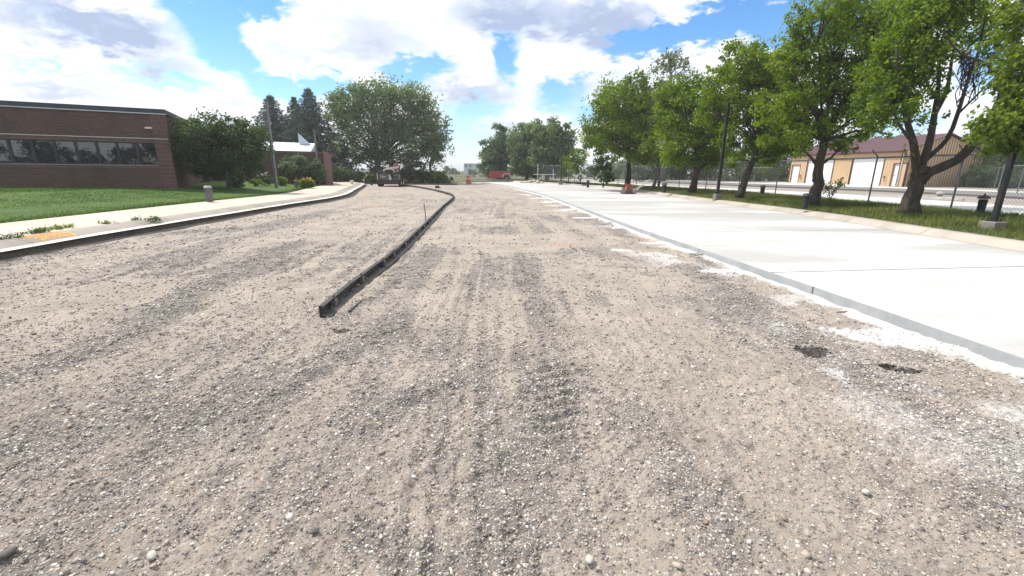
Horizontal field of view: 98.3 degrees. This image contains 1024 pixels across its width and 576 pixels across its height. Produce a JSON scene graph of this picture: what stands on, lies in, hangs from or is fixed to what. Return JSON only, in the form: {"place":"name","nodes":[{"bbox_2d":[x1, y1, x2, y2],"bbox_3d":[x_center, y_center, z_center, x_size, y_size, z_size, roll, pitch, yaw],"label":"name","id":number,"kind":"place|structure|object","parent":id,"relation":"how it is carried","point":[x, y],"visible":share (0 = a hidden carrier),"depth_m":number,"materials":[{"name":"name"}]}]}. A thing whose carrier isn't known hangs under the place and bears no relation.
{"place":"outdoors","nodes":[
{"label":"outdoors","id":0,"kind":"place"},
{"bbox_2d":[0,181,323,222],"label":"lawn","id":1,"kind":"structure","parent":0,"point":[251,188],"depth_m":17.06,"materials":[{"name":"green plant"}]},
{"bbox_2d":[0,100,213,188],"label":"brick building","id":2,"kind":"structure","parent":1,"relation":"on","point":[55,145],"depth_m":21.29,"materials":[{"name":"brick"}]},
{"bbox_2d":[0,138,12,162],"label":"window","id":3,"kind":"structure","parent":2,"relation":"in","point":[5,155],"depth_m":20.22,"materials":[{"name":"glass"}]},
{"bbox_2d":[7,139,35,163],"bbox_3d":[-22.635,-6.314,20.463,0.775,1.090,0.140,-7,16,-25],"label":"window","id":4,"kind":"structure","parent":2,"relation":"in","point":[21,151],"depth_m":20.45,"materials":[{"name":"glass"}]},
{"bbox_2d":[30,139,57,163],"bbox_3d":[-21.939,-6.394,20.793,0.775,1.090,0.140,-7,16,-25],"label":"window","id":5,"kind":"structure","parent":2,"relation":"in","point":[43,150],"depth_m":20.77,"materials":[{"name":"glass"}]},
{"bbox_2d":[53,140,78,163],"bbox_3d":[-21.241,-6.473,21.123,0.775,1.090,0.140,-7,16,-25],"label":"window","id":6,"kind":"structure","parent":2,"relation":"in","point":[65,150],"depth_m":21.10,"materials":[{"name":"glass"}]},
{"bbox_2d":[74,141,99,164],"bbox_3d":[-20.544,-6.553,21.452,0.775,1.090,0.140,-7,16,-25],"label":"window","id":7,"kind":"structure","parent":2,"relation":"in","point":[87,152],"depth_m":21.43,"materials":[{"name":"glass"}]},
{"bbox_2d":[95,141,120,164],"bbox_3d":[-19.847,-6.633,21.782,0.775,1.090,0.140,-7,16,-25],"label":"window","id":8,"kind":"structure","parent":2,"relation":"in","point":[107,151],"depth_m":21.76,"materials":[{"name":"glass"}]},
{"bbox_2d":[116,142,139,164],"bbox_3d":[-19.151,-6.713,22.112,0.775,1.090,0.140,-7,16,-25],"label":"window","id":9,"kind":"structure","parent":2,"relation":"in","point":[127,151],"depth_m":22.10,"materials":[{"name":"glass"}]},
{"bbox_2d":[136,142,158,164],"bbox_3d":[-18.454,-6.792,22.441,0.775,1.090,0.140,-7,16,-25],"label":"window","id":10,"kind":"structure","parent":2,"relation":"in","point":[147,154],"depth_m":22.42,"materials":[{"name":"glass"}]},
{"bbox_2d":[163,106,277,187],"bbox_3d":[-16.302,-7.745,24.528,6.455,4.280,4.680,1,15,0],"label":"ornamental tree","id":11,"kind":"object","parent":1,"relation":"on","point":[221,148],"visible":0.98,"depth_m":23.69,"materials":[{"name":"green plant"}]},
{"bbox_2d":[232,176,245,187],"bbox_3d":[-16.670,-6.594,26.741,1.086,1.255,1.206,-3,15,-13],"label":"hydrangea","id":12,"kind":"object","parent":1,"relation":"on","point":[236,183],"visible":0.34,"depth_m":26.69,"materials":[{"name":"green plant"}]},
{"bbox_2d":[247,178,264,185],"bbox_3d":[-17.165,-7.097,29.708,1.022,0.646,1.106,1,15,0],"label":"garden bush","id":13,"kind":"object","parent":1,"relation":"on","point":[253,182],"visible":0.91,"depth_m":29.51,"materials":[{"name":"green plant"}]},
{"bbox_2d":[257,172,273,185],"bbox_3d":[-17.255,-7.632,31.125,0.923,1.051,1.143,1,15,0],"label":"garden bush","id":14,"kind":"object","parent":1,"relation":"on","point":[266,179],"visible":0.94,"depth_m":30.96,"materials":[{"name":"green plant"}]},
{"bbox_2d":[264,101,278,187],"bbox_3d":[-14.730,-8.710,27.114,0.160,5.070,0.160,1,15,0],"label":"lamp post","id":15,"kind":"object","parent":1,"relation":"on","point":[272,148],"visible":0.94,"depth_m":27.18,"materials":[{"name":"grey metal"}]},
{"bbox_2d":[214,133,332,184],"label":"brick wing","id":16,"kind":"structure","parent":1,"relation":"on","point":[304,147],"depth_m":37.94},
{"bbox_2d":[251,93,296,142],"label":"spruce","id":17,"kind":"object","parent":1,"relation":"on","point":[276,120],"visible":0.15,"depth_m":53.96,"materials":[{"name":"green plant"}]},
{"bbox_2d":[277,176,287,185],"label":"garden bush","id":18,"kind":"object","parent":1,"relation":"on","point":[281,180],"visible":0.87,"depth_m":32.46,"materials":[{"name":"green plant"}]},
{"bbox_2d":[277,153,318,179],"bbox_3d":[-17.741,-9.864,36.521,2.716,2.429,3.283,11,18,35],"label":"garden bush","id":19,"kind":"object","parent":1,"relation":"on","point":[290,165],"visible":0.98,"depth_m":36.07,"materials":[{"name":"green plant"}]},
{"bbox_2d":[284,97,319,134],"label":"spruce","id":20,"kind":"object","parent":1,"relation":"on","point":[292,106],"visible":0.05,"depth_m":56.68,"materials":[{"name":"green plant"}]},
{"bbox_2d":[295,177,314,187],"bbox_3d":[-14.665,-7.447,31.456,1.501,0.878,1.179,1,15,0],"label":"daylily clump","id":21,"kind":"object","parent":1,"relation":"on","point":[305,182],"visible":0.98,"depth_m":31.29,"materials":[{"name":"green plant"}]},
{"bbox_2d":[309,157,326,182],"bbox_3d":[-16.303,-9.936,37.299,1.456,2.115,1.277,1,15,0],"label":"garden bush","id":22,"kind":"object","parent":1,"relation":"on","point":[317,165],"visible":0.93,"depth_m":37.12,"materials":[{"name":"green plant"}]},
{"bbox_2d":[277,87,371,173],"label":"spruce","id":23,"kind":"object","parent":1,"relation":"on","point":[308,126],"visible":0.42,"depth_m":53.01,"materials":[{"name":"green plant"}]},
{"bbox_2d":[0,181,355,237],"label":"sidewalk","id":24,"kind":"structure","parent":0,"point":[84,220],"depth_m":13.78,"materials":[{"name":"concrete"}]},
{"bbox_2d":[23,227,49,233],"bbox_3d":[-10.002,-1.165,9.325,0.397,0.248,0.489,1,15,0],"label":"weed","id":25,"kind":"object","parent":24,"relation":"on","point":[37,230],"visible":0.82,"depth_m":9.27,"materials":[{"name":"green plant"}]},
{"bbox_2d":[31,223,75,230],"bbox_3d":[-10.207,-1.330,9.896,0.512,0.229,0.800,1,15,0],"label":"weed","id":26,"kind":"object","parent":24,"relation":"on","point":[59,227],"visible":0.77,"depth_m":9.87,"materials":[{"name":"green plant"}]},
{"bbox_2d":[203,186,213,201],"bbox_3d":[-12.221,-3.797,17.834,0.288,0.634,0.284,1,15,3],"label":"bollard light","id":27,"kind":"object","parent":24,"relation":"on","point":[208,193],"visible":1,"depth_m":17.77,"materials":[{"name":"grey metal"}]},
{"bbox_2d":[332,165,348,181],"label":"garden bush","id":28,"kind":"object","parent":24,"relation":"on","point":[338,173],"visible":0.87,"depth_m":48.13,"materials":[{"name":"green plant"}]},
{"bbox_2d":[0,184,366,262],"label":"cut bank","id":29,"kind":"structure","parent":0,"point":[13,255],"depth_m":11.00,"materials":[{"name":"soil"}]},
{"bbox_2d":[0,183,363,251],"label":"gutter","id":30,"kind":"object","parent":29,"relation":"on","point":[71,238],"visible":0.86,"depth_m":10.97,"materials":[{"name":"concrete"}]},
{"bbox_2d":[0,182,360,248],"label":"curb","id":31,"kind":"structure","parent":30,"relation":"on","point":[12,242],"depth_m":11.46,"materials":[{"name":"concrete"}]},
{"bbox_2d":[0,231,24,239],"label":"weed","id":32,"kind":"object","parent":31,"relation":"on","point":[7,237],"visible":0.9,"depth_m":8.62,"materials":[{"name":"green plant"}]},
{"bbox_2d":[21,231,75,240],"bbox_3d":[-9.578,-1.077,9.150,0.504,0.076,0.882,-1,15,-6],"label":"paint mark","id":33,"kind":"object","parent":31,"relation":"on","point":[51,234],"visible":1,"depth_m":9.20,"materials":[{"name":"orange"}]},
{"bbox_2d":[144,215,162,221],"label":"weed","id":34,"kind":"object","parent":31,"relation":"on","point":[155,218],"visible":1,"depth_m":11.77,"materials":[{"name":"green plant"}]},
{"bbox_2d":[364,181,458,183],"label":"cross street","id":35,"kind":"structure","parent":0,"point":[426,183],"depth_m":54.76,"materials":[{"name":"grey asphalt"}]},
{"bbox_2d":[332,165,357,181],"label":"bush","id":36,"kind":"object","parent":35,"relation":"on","point":[352,174],"visible":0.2,"depth_m":51.20,"materials":[{"name":"green plant"}]},
{"bbox_2d":[348,170,376,182],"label":"bush","id":37,"kind":"object","parent":35,"relation":"on","point":[370,177],"visible":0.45,"depth_m":53.58,"materials":[{"name":"green plant"}]},
{"bbox_2d":[318,71,445,178],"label":"cottonwood","id":38,"kind":"object","parent":35,"relation":"on","point":[400,128],"visible":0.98,"depth_m":52.66,"materials":[{"name":"green plant"}]},
{"bbox_2d":[398,160,430,182],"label":"bush","id":39,"kind":"object","parent":35,"relation":"on","point":[409,172],"visible":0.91,"depth_m":54.68,"materials":[{"name":"green plant"}]},
{"bbox_2d":[419,169,453,182],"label":"bush","id":40,"kind":"object","parent":35,"relation":"on","point":[436,176],"visible":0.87,"depth_m":55.44,"materials":[{"name":"green plant"}]},
{"bbox_2d":[418,108,454,170],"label":"poplar","id":41,"kind":"object","parent":35,"relation":"on","point":[444,126],"visible":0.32,"depth_m":56.79,"materials":[{"name":"green plant"}]},
{"bbox_2d":[0,182,1023,575],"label":"gravel road","id":42,"kind":"structure","parent":0,"point":[488,214],"depth_m":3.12,"materials":[{"name":"grey gravel"}]},
{"bbox_2d":[0,546,16,559],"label":"rock","id":43,"kind":"object","parent":42,"relation":"on","point":[7,552],"visible":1,"depth_m":1.85,"materials":[{"name":"stone"}]},
{"bbox_2d":[146,550,156,560],"bbox_3d":[-1.502,1.115,1.846,0.037,0.028,0.052,-10,18,-34],"label":"rock","id":44,"kind":"object","parent":42,"relation":"on","point":[151,555],"visible":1,"depth_m":1.83,"materials":[{"name":"stone"}]},
{"bbox_2d":[318,185,454,317],"bbox_3d":[-4.970,-5.277,25.828,3.521,0.225,43.604,-3,15,-12],"label":"steel form","id":45,"kind":"object","parent":42,"relation":"on","point":[378,267],"visible":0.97,"depth_m":7.03,"materials":[{"name":"black metal"}]},
{"bbox_2d":[376,164,407,186],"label":"loaded trailer","id":46,"kind":"object","parent":42,"relation":"on","point":[385,178],"visible":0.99,"depth_m":43.47,"materials":[{"name":"metal"}]},
{"bbox_2d":[355,183,457,184],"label":"cross street kerb","id":47,"kind":"structure","parent":42,"relation":"on","point":[418,184],"depth_m":50.58,"materials":[{"name":"grey concrete"}]},
{"bbox_2d":[585,554,593,563],"bbox_3d":[0.328,1.144,1.869,0.046,0.024,0.037,-13,20,-42],"label":"rock","id":48,"kind":"object","parent":42,"relation":"on","point":[589,558],"visible":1,"depth_m":1.86,"materials":[{"name":"stone"}]},
{"bbox_2d":[482,182,1023,357],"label":"concrete slab","id":49,"kind":"structure","parent":42,"relation":"on","point":[972,292],"depth_m":8.22,"materials":[{"name":"white concrete"}]},
{"bbox_2d":[559,136,567,184],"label":"lamp post","id":50,"kind":"object","parent":49,"relation":"on","point":[560,182],"visible":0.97,"depth_m":51.36,"materials":[{"name":"metal"}]},
{"bbox_2d":[622,110,632,190],"bbox_3d":[9.300,-10.649,34.397,0.876,6.170,0.500,1,15,0],"label":"lamp post","id":51,"kind":"object","parent":49,"relation":"on","point":[627,173],"visible":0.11,"depth_m":34.77,"materials":[{"name":"metal"}]},
{"bbox_2d":[620,179,650,193],"bbox_3d":[8.768,-7.153,31.235,2.141,1.001,0.600,-1,15,-8],"label":"plate compactor","id":52,"kind":"object","parent":49,"relation":"on","point":[628,188],"visible":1,"depth_m":31.06,"materials":[{"name":"metal"}]},
{"bbox_2d":[475,182,1023,368],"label":"slab edge","id":53,"kind":"object","parent":49,"relation":"attached to","point":[991,353],"visible":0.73,"depth_m":5.28,"materials":[{"name":"grey concrete"}]},
{"bbox_2d":[513,181,1023,251],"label":"curb","id":54,"kind":"structure","parent":49,"relation":"on","point":[1001,242],"depth_m":13.01,"materials":[{"name":"concrete"}]},
{"bbox_2d":[712,102,740,200],"bbox_3d":[10.889,-6.810,22.400,0.797,4.840,0.300,-1,15,-6],"label":"lamp post","id":55,"kind":"object","parent":54,"relation":"on","point":[717,195],"visible":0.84,"depth_m":22.36,"materials":[{"name":"metal"}]},
{"bbox_2d":[0,0,1023,173],"label":"sky","id":56,"kind":"structure","parent":0,"point":[503,62],"materials":[{"name":"blue"}]},
{"bbox_2d":[362,174,767,181],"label":"verge","id":57,"kind":"structure","parent":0,"point":[459,178],"depth_m":84.70,"materials":[{"name":"green plant"}]},
{"bbox_2d":[476,122,513,177],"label":"broadleaf tree","id":58,"kind":"object","parent":57,"relation":"on","point":[493,154],"visible":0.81,"depth_m":75.25,"materials":[{"name":"green plant"}]},
{"bbox_2d":[489,171,510,179],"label":"dump trailer","id":59,"kind":"object","parent":57,"relation":"on","point":[499,174],"visible":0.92,"depth_m":68.31,"materials":[{"name":"red metal"}]},
{"bbox_2d":[505,121,544,179],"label":"broadleaf tree","id":60,"kind":"object","parent":57,"relation":"on","point":[520,143],"visible":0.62,"depth_m":69.38,"materials":[{"name":"green plant"}]},
{"bbox_2d":[549,179,600,180],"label":"drive","id":61,"kind":"structure","parent":57,"relation":"on","point":[575,180],"depth_m":64.55,"materials":[{"name":"concrete"}]},
{"bbox_2d":[526,115,578,179],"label":"broadleaf tree","id":62,"kind":"object","parent":61,"relation":"on","point":[546,152],"visible":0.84,"depth_m":61.22,"materials":[{"name":"green plant"}]},
{"bbox_2d":[573,166,601,179],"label":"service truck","id":63,"kind":"object","parent":61,"relation":"on","point":[583,175],"visible":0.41,"depth_m":65.89,"materials":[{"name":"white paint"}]},
{"bbox_2d":[604,159,638,179],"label":"yard tree","id":64,"kind":"object","parent":57,"relation":"on","point":[620,171],"visible":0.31,"depth_m":76.33,"materials":[{"name":"green plant"}]},
{"bbox_2d":[830,126,928,141],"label":"yard tree","id":65,"kind":"object","parent":57,"relation":"on","point":[874,136],"visible":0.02,"depth_m":65.74,"materials":[{"name":"green plant"}]},
{"bbox_2d":[353,170,788,181],"bbox_3d":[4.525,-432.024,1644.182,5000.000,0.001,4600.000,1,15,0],"label":"ground","id":66,"kind":"structure","parent":0,"point":[501,181],"depth_m":206.20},
{"bbox_2d":[443,165,461,174],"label":"distant tree","id":67,"kind":"object","parent":66,"relation":"on","point":[447,169],"visible":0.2,"depth_m":182.27,"materials":[{"name":"green plant"}]},
{"bbox_2d":[463,161,481,173],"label":"distant house","id":68,"kind":"structure","parent":66,"relation":"on","point":[472,165],"depth_m":207.62,"materials":[{"name":"white paint"}]},
{"bbox_2d":[467,168,480,174],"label":"distant tree","id":69,"kind":"object","parent":66,"relation":"on","point":[471,171],"visible":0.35,"depth_m":191.88,"materials":[{"name":"green plant"}]},
{"bbox_2d":[519,180,1023,240],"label":"grass island","id":70,"kind":"structure","parent":0,"point":[1015,238],"depth_m":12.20,"materials":[{"name":"green plant"}]},
{"bbox_2d":[558,155,578,180],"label":"sapling","id":71,"kind":"object","parent":70,"relation":"on","point":[564,168],"visible":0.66,"depth_m":52.15,"materials":[{"name":"green plant"}]},
{"bbox_2d":[566,148,589,183],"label":"sapling","id":72,"kind":"object","parent":70,"relation":"on","point":[580,160],"visible":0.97,"depth_m":47.82,"materials":[{"name":"green plant"}]},
{"bbox_2d":[588,155,615,186],"bbox_3d":[7.553,-9.870,37.355,2.285,2.679,2.521,1,15,0],"label":"sapling","id":73,"kind":"object","parent":70,"relation":"on","point":[605,170],"visible":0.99,"depth_m":37.12,"materials":[{"name":"green plant"}]},
{"bbox_2d":[571,66,665,185],"bbox_3d":[8.759,-12.347,34.372,8.004,9.022,6.248,-5,16,-21],"label":"street tree","id":74,"kind":"object","parent":70,"relation":"on","point":[608,101],"visible":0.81,"depth_m":33.32,"materials":[{"name":"green plant"}]},
{"bbox_2d":[615,86,683,188],"bbox_3d":[10.692,-11.333,33.285,5.019,7.682,6.384,15,20,42],"label":"street tree","id":75,"kind":"object","parent":70,"relation":"on","point":[644,155],"visible":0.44,"depth_m":32.51,"materials":[{"name":"green plant"}]},
{"bbox_2d":[648,67,745,192],"bbox_3d":[11.321,-9.542,27.384,5.754,7.195,4.434,-7,16,-26],"label":"street tree","id":76,"kind":"object","parent":70,"relation":"on","point":[697,139],"visible":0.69,"depth_m":26.76,"materials":[{"name":"green plant"}]},
{"bbox_2d":[690,34,814,197],"bbox_3d":[12.050,-8.277,22.107,5.146,7.495,5.215,1,15,0],"label":"street tree","id":77,"kind":"object","parent":70,"relation":"on","point":[750,74],"visible":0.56,"depth_m":21.61,"materials":[{"name":"green plant"}]},
{"bbox_2d":[540,144,1023,215],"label":"chain link fence","id":78,"kind":"object","parent":70,"relation":"on","point":[877,158],"visible":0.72,"depth_m":19.33,"materials":[{"name":"metal"}]},
{"bbox_2d":[802,193,811,208],"bbox_3d":[10.944,-3.235,16.481,0.288,0.568,0.284,5,15,15],"label":"bollard light","id":79,"kind":"object","parent":70,"relation":"on","point":[806,198],"visible":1,"depth_m":16.41,"materials":[{"name":"metal"}]},
{"bbox_2d":[822,177,845,199],"bbox_3d":[14.052,-4.355,19.436,0.978,1.001,0.979,10,17,31],"label":"scrub sapling","id":80,"kind":"object","parent":70,"relation":"on","point":[840,183],"visible":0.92,"depth_m":19.36,"materials":[{"name":"green plant"}]},
{"bbox_2d":[747,0,939,205],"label":"street tree","id":81,"kind":"object","parent":70,"relation":"on","point":[829,87],"visible":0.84,"depth_m":16.68,"materials":[{"name":"green plant"}]},
{"bbox_2d":[846,0,1023,213],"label":"forked tree","id":82,"kind":"object","parent":70,"relation":"on","point":[922,53],"visible":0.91,"depth_m":13.22,"materials":[{"name":"green plant"}]},
{"bbox_2d":[976,193,990,211],"bbox_3d":[15.029,-2.657,14.150,0.317,0.721,0.312,4,15,14],"label":"bollard light","id":83,"kind":"object","parent":70,"relation":"on","point":[982,202],"visible":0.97,"depth_m":14.07,"materials":[{"name":"metal"}]},
{"bbox_2d":[961,0,1023,161],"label":"street tree","id":84,"kind":"object","parent":70,"relation":"on","point":[1000,128],"visible":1,"depth_m":9.66,"materials":[{"name":"green plant"}]},
{"bbox_2d":[978,153,1016,229],"bbox_3d":[12.062,-3.815,10.312,0.806,5.240,0.360,-1,15,-7],"label":"lamp post","id":85,"kind":"object","parent":70,"relation":"on","point":[993,221],"visible":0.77,"depth_m":10.69,"materials":[{"name":"metal"}]},
{"bbox_2d":[569,181,1023,214],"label":"service drive","id":86,"kind":"structure","parent":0,"point":[963,204],"depth_m":21.97,"materials":[{"name":"concrete"}]},
{"bbox_2d":[590,180,1023,205],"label":"yard gravel","id":87,"kind":"structure","parent":0,"point":[1010,202],"depth_m":33.25,"materials":[{"name":"white gravel"}]},
{"bbox_2d":[618,158,674,179],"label":"yard tree","id":88,"kind":"object","parent":87,"relation":"on","point":[647,170],"visible":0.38,"depth_m":62.81,"materials":[{"name":"green plant"}]},
{"bbox_2d":[648,47,693,180],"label":"sparse tree","id":89,"kind":"object","parent":87,"relation":"on","point":[672,61],"visible":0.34,"depth_m":54.57,"materials":[{"name":"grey plant"}]},
{"bbox_2d":[659,149,705,180],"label":"yard tree","id":90,"kind":"object","parent":87,"relation":"on","point":[677,172],"visible":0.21,"depth_m":63.34,"materials":[{"name":"green plant"}]},
{"bbox_2d":[687,149,747,180],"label":"yard tree","id":91,"kind":"object","parent":87,"relation":"on","point":[727,177],"visible":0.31,"depth_m":60.55,"materials":[{"name":"green plant"}]},
{"bbox_2d":[685,167,776,181],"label":"thicket","id":92,"kind":"object","parent":87,"relation":"on","point":[751,175],"visible":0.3,"depth_m":57.44,"materials":[{"name":"plant"}]},
{"bbox_2d":[737,148,789,181],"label":"yard tree","id":93,"kind":"object","parent":87,"relation":"on","point":[764,170],"visible":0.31,"depth_m":61.51,"materials":[{"name":"green plant"}]},
{"bbox_2d":[760,148,806,180],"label":"yard tree","id":94,"kind":"object","parent":87,"relation":"on","point":[786,173],"visible":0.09,"depth_m":62.97,"materials":[{"name":"green plant"}]},
{"bbox_2d":[615,180,1023,198],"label":"yard kerb","id":95,"kind":"structure","parent":87,"relation":"on","point":[1011,197],"depth_m":32.47,"materials":[{"name":"concrete"}]},
{"bbox_2d":[764,182,898,186],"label":"garage apron","id":96,"kind":"object","parent":87,"relation":"on","point":[827,184],"visible":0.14,"depth_m":46.06,"materials":[{"name":"concrete"}]},
{"bbox_2d":[668,180,1023,192],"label":"yard concrete","id":97,"kind":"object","parent":87,"relation":"on","point":[859,186],"visible":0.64,"depth_m":39.62,"materials":[{"name":"grey concrete"}]},
{"bbox_2d":[787,133,982,186],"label":"metal garage","id":98,"kind":"structure","parent":87,"relation":"on","point":[884,147],"depth_m":43.02,"materials":[{"name":"beige metal"}]},
{"bbox_2d":[790,165,800,182],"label":"entry door","id":99,"kind":"structure","parent":98,"relation":"in","point":[795,168],"depth_m":52.92,"materials":[{"name":"metal"}]},
{"bbox_2d":[804,158,834,183],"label":"garage door","id":100,"kind":"structure","parent":98,"relation":"in","point":[829,176],"depth_m":48.92,"materials":[{"name":"white metal"}]},
{"bbox_2d":[847,157,884,185],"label":"garage door","id":101,"kind":"structure","parent":98,"relation":"in","point":[871,161],"depth_m":44.35,"materials":[{"name":"white metal"}]},
{"bbox_2d":[889,163,908,186],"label":"entry door","id":102,"kind":"structure","parent":98,"relation":"in","point":[894,181],"depth_m":41.26,"materials":[{"name":"metal"}]},
{"bbox_2d":[864,194,964,200],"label":"parking beam","id":103,"kind":"structure","parent":87,"relation":"on","point":[935,198],"depth_m":22.87,"materials":[{"name":"white concrete"}]},
{"bbox_2d":[960,162,991,182],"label":"thicket","id":104,"kind":"object","parent":87,"relation":"on","point":[976,167],"visible":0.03,"depth_m":41.78,"materials":[{"name":"green plant"}]},
{"bbox_2d":[959,161,1023,187],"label":"thicket","id":105,"kind":"object","parent":87,"relation":"on","point":[980,176],"visible":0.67,"depth_m":39.60,"materials":[{"name":"green plant"}]},
{"bbox_2d":[962,131,1023,174],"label":"yard tree","id":106,"kind":"object","parent":87,"relation":"on","point":[996,158],"visible":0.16,"depth_m":41.78,"materials":[{"name":"green plant"}]},
{"bbox_2d":[984,165,1023,192],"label":"chain link fence","id":107,"kind":"object","parent":87,"relation":"on","point":[1021,175],"visible":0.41,"depth_m":30.62,"materials":[{"name":"metal"}]},
{"bbox_2d":[631,180,1023,196],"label":"yard asphalt","id":108,"kind":"structure","parent":0,"point":[952,191],"depth_m":34.10,"materials":[{"name":"grey asphalt"}]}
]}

